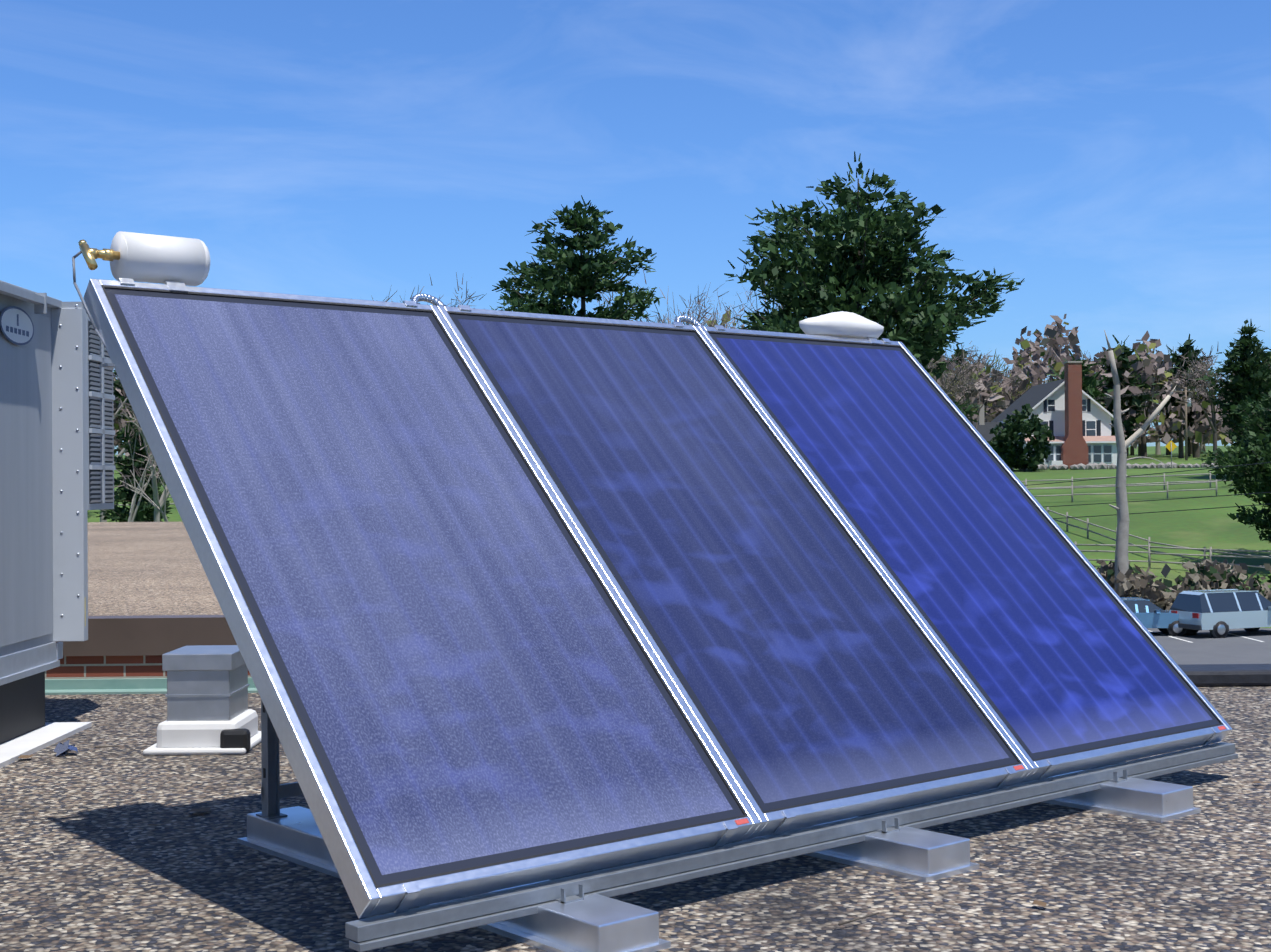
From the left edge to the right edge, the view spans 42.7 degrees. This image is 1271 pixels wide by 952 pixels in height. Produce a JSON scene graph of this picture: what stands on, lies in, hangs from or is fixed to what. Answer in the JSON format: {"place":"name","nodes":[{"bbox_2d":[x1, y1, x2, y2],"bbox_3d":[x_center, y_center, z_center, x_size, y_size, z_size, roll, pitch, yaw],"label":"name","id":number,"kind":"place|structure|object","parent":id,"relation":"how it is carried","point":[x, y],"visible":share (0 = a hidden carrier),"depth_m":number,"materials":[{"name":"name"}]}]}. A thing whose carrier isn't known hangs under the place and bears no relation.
{"place":"outdoors","nodes":[
{"label":"outdoors","id":0,"kind":"place"},
{"bbox_2d":[0,0,1270,454],"label":"sky","id":1,"kind":"structure","parent":0,"point":[1113,157],"materials":[{"name":"blue"}]},
{"bbox_2d":[87,446,1270,627],"bbox_3d":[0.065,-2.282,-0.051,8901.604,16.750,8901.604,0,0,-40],"label":"lawn","id":2,"kind":"structure","parent":0,"point":[1217,528],"depth_m":108.35,"materials":[{"name":"green plant"}]},
{"bbox_2d":[100,398,132,521],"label":"tree","id":3,"kind":"object","parent":2,"relation":"on","point":[121,452],"depth_m":99.28,"materials":[{"name":"grey plant"}]},
{"bbox_2d":[113,375,121,429],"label":"tree","id":4,"kind":"object","parent":2,"relation":"on","point":[116,420],"depth_m":197.82,"materials":[{"name":"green plant"}]},
{"bbox_2d":[113,370,137,456],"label":"tree","id":5,"kind":"object","parent":2,"relation":"on","point":[117,383],"depth_m":192.34,"materials":[{"name":"green plant"}]},
{"bbox_2d":[94,387,175,521],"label":"pine","id":6,"kind":"object","parent":2,"relation":"on","point":[145,512],"visible":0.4,"depth_m":90.98,"materials":[{"name":"green plant"}]},
{"bbox_2d":[119,418,159,521],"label":"bare tree","id":7,"kind":"object","parent":2,"relation":"on","point":[131,518],"visible":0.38,"depth_m":83.41,"materials":[{"name":"grey plant"}]},
{"bbox_2d":[114,446,167,521],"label":"bare tree","id":8,"kind":"object","parent":2,"relation":"on","point":[155,505],"visible":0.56,"depth_m":78.53,"materials":[{"name":"grey plant"}]},
{"bbox_2d":[113,385,169,521],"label":"tree","id":9,"kind":"object","parent":2,"relation":"on","point":[156,511],"visible":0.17,"depth_m":86.84,"materials":[{"name":"grey plant"}]},
{"bbox_2d":[385,273,485,306],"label":"bare tree","id":10,"kind":"object","parent":2,"relation":"on","point":[470,297],"visible":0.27,"depth_m":108.32,"materials":[{"name":"grey plant"}]},
{"bbox_2d":[474,268,550,311],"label":"thin pine","id":11,"kind":"object","parent":2,"relation":"on","point":[513,305],"visible":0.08,"depth_m":87.66,"materials":[{"name":"green plant"}]},
{"bbox_2d":[492,195,664,320],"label":"tree","id":12,"kind":"object","parent":2,"relation":"on","point":[579,279],"visible":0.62,"depth_m":74.81,"materials":[{"name":"green plant"}]},
{"bbox_2d":[0,686,1270,951],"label":"roof gravel","id":13,"kind":"structure","parent":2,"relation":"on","point":[90,860],"depth_m":4.51,"materials":[{"name":"grey gravel"}]},
{"bbox_2d":[0,280,114,767],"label":"ventilation unit","id":14,"kind":"object","parent":13,"relation":"on","point":[57,440],"visible":0.96,"depth_m":7.32,"materials":[{"name":"grey paint"}]},
{"bbox_2d":[45,615,257,694],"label":"parapet wall","id":15,"kind":"structure","parent":13,"relation":"on","point":[117,655],"depth_m":8.84,"materials":[{"name":"orange brick"}]},
{"bbox_2d":[87,522,223,615],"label":"roof gravel","id":16,"kind":"structure","parent":15,"relation":"on","point":[144,568],"depth_m":14.32,"materials":[{"name":"grey gravel"}]},
{"bbox_2d":[143,645,260,755],"bbox_3d":[-1.815,0.944,6.933,0.430,0.410,0.500,0,0,-1],"label":"roof vent","id":17,"kind":"object","parent":13,"relation":"on","point":[209,712],"visible":0.94,"depth_m":6.76,"materials":[{"name":"grey metal"}]},
{"bbox_2d":[18,739,1260,925],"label":"roof litter","id":18,"kind":"object","parent":13,"relation":"on","point":[62,748],"visible":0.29,"depth_m":6.62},
{"bbox_2d":[102,363,1237,951],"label":"panel mounting frame","id":19,"kind":"object","parent":13,"relation":"on","point":[580,913],"visible":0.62,"depth_m":4.55,"materials":[{"name":"metal"}]},
{"bbox_2d":[84,278,759,917],"bbox_3d":[-0.650,0.212,4.617,1.218,1.625,1.617,0,0,-40],"label":"solar collector","id":20,"kind":"object","parent":19,"relation":"in","point":[462,682],"visible":0.98,"depth_m":4.45,"materials":[{"name":"glass"}]},
{"bbox_2d":[72,231,209,346],"bbox_3d":[-1.408,-0.462,4.851,0.421,0.559,0.444,0,0,-40],"label":"tank","id":21,"kind":"object","parent":20,"relation":"on","point":[175,264],"visible":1,"depth_m":4.93,"materials":[{"name":"white metal"}]},
{"bbox_2d":[437,305,1031,837],"bbox_3d":[0.279,0.209,5.408,1.218,1.625,1.617,0,0,-40],"label":"solar collector","id":22,"kind":"object","parent":19,"relation":"in","point":[813,673],"visible":0.9,"depth_m":5.27,"materials":[{"name":"glass"}]},
{"bbox_2d":[411,294,703,326],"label":"collector pipe links","id":23,"kind":"object","parent":22,"relation":"on","point":[417,298],"visible":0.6,"depth_m":5.66,"materials":[{"name":"metal"}]},
{"bbox_2d":[698,325,1231,782],"bbox_3d":[1.207,0.206,6.199,1.218,1.625,1.617,0,0,-40],"label":"solar collector","id":24,"kind":"object","parent":19,"relation":"in","point":[1060,658],"visible":0.77,"depth_m":6.08,"materials":[{"name":"glass"}]},
{"bbox_2d":[799,311,883,344],"bbox_3d":[0.882,-0.619,6.993,0.510,0.181,0.149,0,0,-40],"label":"roof vent","id":25,"kind":"object","parent":24,"relation":"on","point":[844,324],"visible":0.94,"depth_m":6.92,"materials":[{"name":"metal"}]},
{"bbox_2d":[1178,664,1270,686],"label":"roof edge strip","id":26,"kind":"object","parent":13,"relation":"on","point":[1215,675],"depth_m":8.62,"materials":[{"name":"grey metal"}]},
{"bbox_2d":[597,286,735,328],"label":"bare tree","id":27,"kind":"object","parent":2,"relation":"on","point":[711,323],"visible":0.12,"depth_m":101.52,"materials":[{"name":"grey plant"}]},
{"bbox_2d":[645,298,731,327],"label":"bare tree","id":28,"kind":"object","parent":2,"relation":"on","point":[664,317],"visible":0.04,"depth_m":99.93,"materials":[{"name":"grey plant"}]},
{"bbox_2d":[113,311,1270,456],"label":"trees","id":29,"kind":"object","parent":2,"relation":"on","point":[1053,355],"visible":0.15,"depth_m":195.35,"materials":[{"name":"plant"}]},
{"bbox_2d":[629,270,784,328],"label":"bare tree","id":30,"kind":"object","parent":2,"relation":"on","point":[695,306],"visible":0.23,"depth_m":100.57,"materials":[{"name":"grey plant"}]},
{"bbox_2d":[713,281,792,328],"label":"bare tree","id":31,"kind":"object","parent":2,"relation":"on","point":[742,309],"visible":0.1,"depth_m":116.57,"materials":[{"name":"grey plant"}]},
{"bbox_2d":[724,151,1024,421],"bbox_3d":[8.917,-2.629,60.365,10.756,18.810,11.706,-1,0,7],"label":"tree","id":32,"kind":"object","parent":2,"relation":"on","point":[855,281],"visible":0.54,"depth_m":58.38,"materials":[{"name":"green plant"}]},
{"bbox_2d":[929,361,964,398],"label":"tree","id":33,"kind":"object","parent":2,"relation":"on","point":[946,380],"visible":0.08,"depth_m":196.66,"materials":[{"name":"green plant"}]},
{"bbox_2d":[943,350,969,401],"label":"tree","id":34,"kind":"object","parent":2,"relation":"on","point":[953,367],"visible":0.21,"depth_m":196.06,"materials":[{"name":"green plant"}]},
{"bbox_2d":[927,344,995,404],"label":"bare tree","id":35,"kind":"object","parent":2,"relation":"on","point":[955,378],"visible":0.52,"depth_m":117.75,"materials":[{"name":"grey plant"}]},
{"bbox_2d":[946,345,986,414],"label":"tree","id":36,"kind":"object","parent":2,"relation":"on","point":[957,351],"visible":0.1,"depth_m":234.00,"materials":[{"name":"green plant"}]},
{"bbox_2d":[927,342,1025,429],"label":"bare tree","id":37,"kind":"object","parent":2,"relation":"on","point":[962,378],"visible":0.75,"depth_m":135.86,"materials":[{"name":"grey plant"}]},
{"bbox_2d":[962,351,1009,421],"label":"tree","id":38,"kind":"object","parent":2,"relation":"on","point":[988,392],"visible":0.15,"depth_m":202.71,"materials":[{"name":"brown plant"}]},
{"bbox_2d":[958,354,1025,421],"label":"tree","id":39,"kind":"object","parent":2,"relation":"on","point":[978,398],"visible":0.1,"depth_m":213.88,"materials":[{"name":"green plant"}]},
{"bbox_2d":[980,373,1014,409],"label":"tree","id":40,"kind":"object","parent":2,"relation":"on","point":[1004,393],"visible":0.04,"depth_m":221.64,"materials":[{"name":"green plant"}]},
{"bbox_2d":[971,362,1039,413],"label":"tree","id":41,"kind":"object","parent":2,"relation":"on","point":[1020,395],"visible":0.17,"depth_m":203.11,"materials":[{"name":"brown plant"}]},
{"bbox_2d":[987,432,1024,469],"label":"bush","id":42,"kind":"object","parent":2,"relation":"on","point":[1016,445],"visible":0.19,"depth_m":143.11,"materials":[{"name":"green plant"}]},
{"bbox_2d":[1003,385,1030,398],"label":"tree","id":43,"kind":"object","parent":2,"relation":"on","point":[1020,392],"visible":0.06,"depth_m":205.05,"materials":[{"name":"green plant"}]},
{"bbox_2d":[990,403,1054,470],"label":"bush","id":44,"kind":"object","parent":2,"relation":"on","point":[1038,451],"visible":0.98,"depth_m":140.75,"materials":[{"name":"green plant"}]},
{"bbox_2d":[1003,364,1059,399],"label":"tree","id":45,"kind":"object","parent":2,"relation":"on","point":[1029,382],"visible":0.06,"depth_m":221.06,"materials":[{"name":"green plant"}]},
{"bbox_2d":[973,361,1116,468],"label":"farm house","id":46,"kind":"structure","parent":2,"relation":"on","point":[1073,415],"depth_m":150.33,"materials":[{"name":"wood"}]},
{"bbox_2d":[1030,346,1094,382],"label":"tree","id":47,"kind":"object","parent":2,"relation":"on","point":[1058,371],"visible":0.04,"depth_m":215.86,"materials":[{"name":"brown plant"}]},
{"bbox_2d":[1039,350,1113,404],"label":"tree","id":48,"kind":"object","parent":2,"relation":"on","point":[1089,385],"visible":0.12,"depth_m":188.80,"materials":[{"name":"green plant"}]},
{"bbox_2d":[1083,350,1131,403],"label":"tree","id":49,"kind":"object","parent":2,"relation":"on","point":[1104,369],"visible":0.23,"depth_m":195.81,"materials":[{"name":"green plant"}]},
{"bbox_2d":[1012,462,1218,469],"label":"stone wall rocks","id":50,"kind":"object","parent":2,"relation":"on","point":[1091,466],"visible":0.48,"depth_m":144.33,"materials":[{"name":"grey stone"}]},
{"bbox_2d":[1026,479,1216,501],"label":"fence","id":51,"kind":"object","parent":2,"relation":"on","point":[1072,487],"visible":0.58,"depth_m":114.52,"materials":[{"name":"grey wood"}]},
{"bbox_2d":[1021,471,1231,489],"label":"fence","id":52,"kind":"object","parent":2,"relation":"on","point":[1072,479],"visible":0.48,"depth_m":119.83,"materials":[{"name":"grey wood"}]},
{"bbox_2d":[1096,335,1158,439],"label":"pine","id":53,"kind":"object","parent":2,"relation":"on","point":[1129,426],"visible":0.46,"depth_m":195.01,"materials":[{"name":"green plant"}]},
{"bbox_2d":[1104,330,1175,596],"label":"dead snag","id":54,"kind":"object","parent":2,"relation":"on","point":[1122,538],"visible":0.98,"depth_m":69.69,"materials":[{"name":"grey wood"}]},
{"bbox_2d":[1130,397,1162,454],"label":"tree","id":55,"kind":"object","parent":2,"relation":"on","point":[1131,450],"visible":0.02,"depth_m":247.50,"materials":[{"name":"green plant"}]},
{"bbox_2d":[1130,361,1173,456],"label":"tree","id":56,"kind":"object","parent":2,"relation":"on","point":[1143,447],"visible":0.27,"depth_m":201.18,"materials":[{"name":"brown plant"}]},
{"bbox_2d":[1153,421,1160,454],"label":"tree","id":57,"kind":"object","parent":2,"relation":"on","point":[1158,450],"visible":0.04,"depth_m":245.74,"materials":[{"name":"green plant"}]},
{"bbox_2d":[1047,507,1270,567],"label":"diagonal fence","id":58,"kind":"object","parent":2,"relation":"on","point":[1088,530],"visible":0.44,"depth_m":91.24,"materials":[{"name":"grey wood"}]},
{"bbox_2d":[1138,350,1179,455],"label":"tree","id":59,"kind":"object","parent":2,"relation":"on","point":[1139,449],"visible":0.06,"depth_m":225.77,"materials":[{"name":"brown plant"}]},
{"bbox_2d":[1165,441,1176,468],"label":"warning sign","id":60,"kind":"object","parent":2,"relation":"on","point":[1170,446],"visible":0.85,"depth_m":142.82,"materials":[{"name":"metal"}]},
{"bbox_2d":[1074,542,1270,568],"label":"fence","id":61,"kind":"object","parent":2,"relation":"on","point":[1149,561],"visible":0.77,"depth_m":87.02,"materials":[{"name":"grey wood"}]},
{"bbox_2d":[1092,555,1270,609],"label":"scrub brush","id":62,"kind":"object","parent":2,"relation":"on","point":[1161,595],"visible":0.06,"depth_m":70.32,"materials":[{"name":"brown plant"}]},
{"bbox_2d":[1152,334,1217,456],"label":"pine","id":63,"kind":"object","parent":2,"relation":"on","point":[1183,350],"visible":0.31,"depth_m":205.69,"materials":[{"name":"green plant"}]},
{"bbox_2d":[1174,387,1195,459],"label":"utility pole","id":64,"kind":"object","parent":2,"relation":"on","point":[1186,440],"visible":0.73,"depth_m":186.00,"materials":[{"name":"brown wood"}]},
{"bbox_2d":[1166,366,1207,454],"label":"tree","id":65,"kind":"object","parent":2,"relation":"on","point":[1168,452],"visible":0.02,"depth_m":225.15,"materials":[{"name":"brown plant"}]},
{"bbox_2d":[1166,366,1208,457],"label":"tree","id":66,"kind":"object","parent":2,"relation":"on","point":[1181,448],"visible":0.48,"depth_m":195.17,"materials":[{"name":"brown plant"}]},
{"bbox_2d":[1163,349,1231,462],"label":"tree","id":67,"kind":"object","parent":2,"relation":"on","point":[1213,422],"visible":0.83,"depth_m":149.41,"materials":[{"name":"brown plant"}]},
{"bbox_2d":[1193,346,1218,457],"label":"tree","id":68,"kind":"object","parent":2,"relation":"on","point":[1196,447],"visible":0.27,"depth_m":197.79,"materials":[{"name":"brown plant"}]},
{"bbox_2d":[1200,370,1219,453],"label":"tree","id":69,"kind":"object","parent":2,"relation":"on","point":[1203,447],"depth_m":248.95,"materials":[{"name":"brown plant"}]},
{"bbox_2d":[1192,390,1270,542],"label":"pine","id":70,"kind":"object","parent":2,"relation":"on","point":[1255,478],"visible":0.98,"depth_m":86.17,"materials":[{"name":"green plant"}]},
{"bbox_2d":[1196,319,1270,450],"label":"pine","id":71,"kind":"object","parent":2,"relation":"on","point":[1251,377],"visible":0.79,"depth_m":125.26,"materials":[{"name":"green plant"}]},
{"bbox_2d":[962,389,1270,518],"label":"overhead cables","id":72,"kind":"object","parent":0,"point":[1149,474],"visible":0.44,"depth_m":86.22,"materials":[{"name":"black plastic"}]},
{"bbox_2d":[1147,628,1270,664],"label":"parking lot","id":73,"kind":"structure","parent":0,"point":[1239,646],"depth_m":59.51,"materials":[{"name":"grey asphalt"}]},
{"bbox_2d":[1121,597,1186,635],"bbox_3d":[19.868,5.607,64.749,4.740,1.459,2.120,0,0,3],"label":"sedan car","id":74,"kind":"object","parent":73,"relation":"on","point":[1148,613],"visible":0.48,"depth_m":63.87,"materials":[{"name":"blue paint"}]},
{"bbox_2d":[1169,589,1270,637],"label":"minivan","id":75,"kind":"object","parent":73,"relation":"on","point":[1220,613],"visible":0.96,"depth_m":63.31,"materials":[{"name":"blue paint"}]}
]}

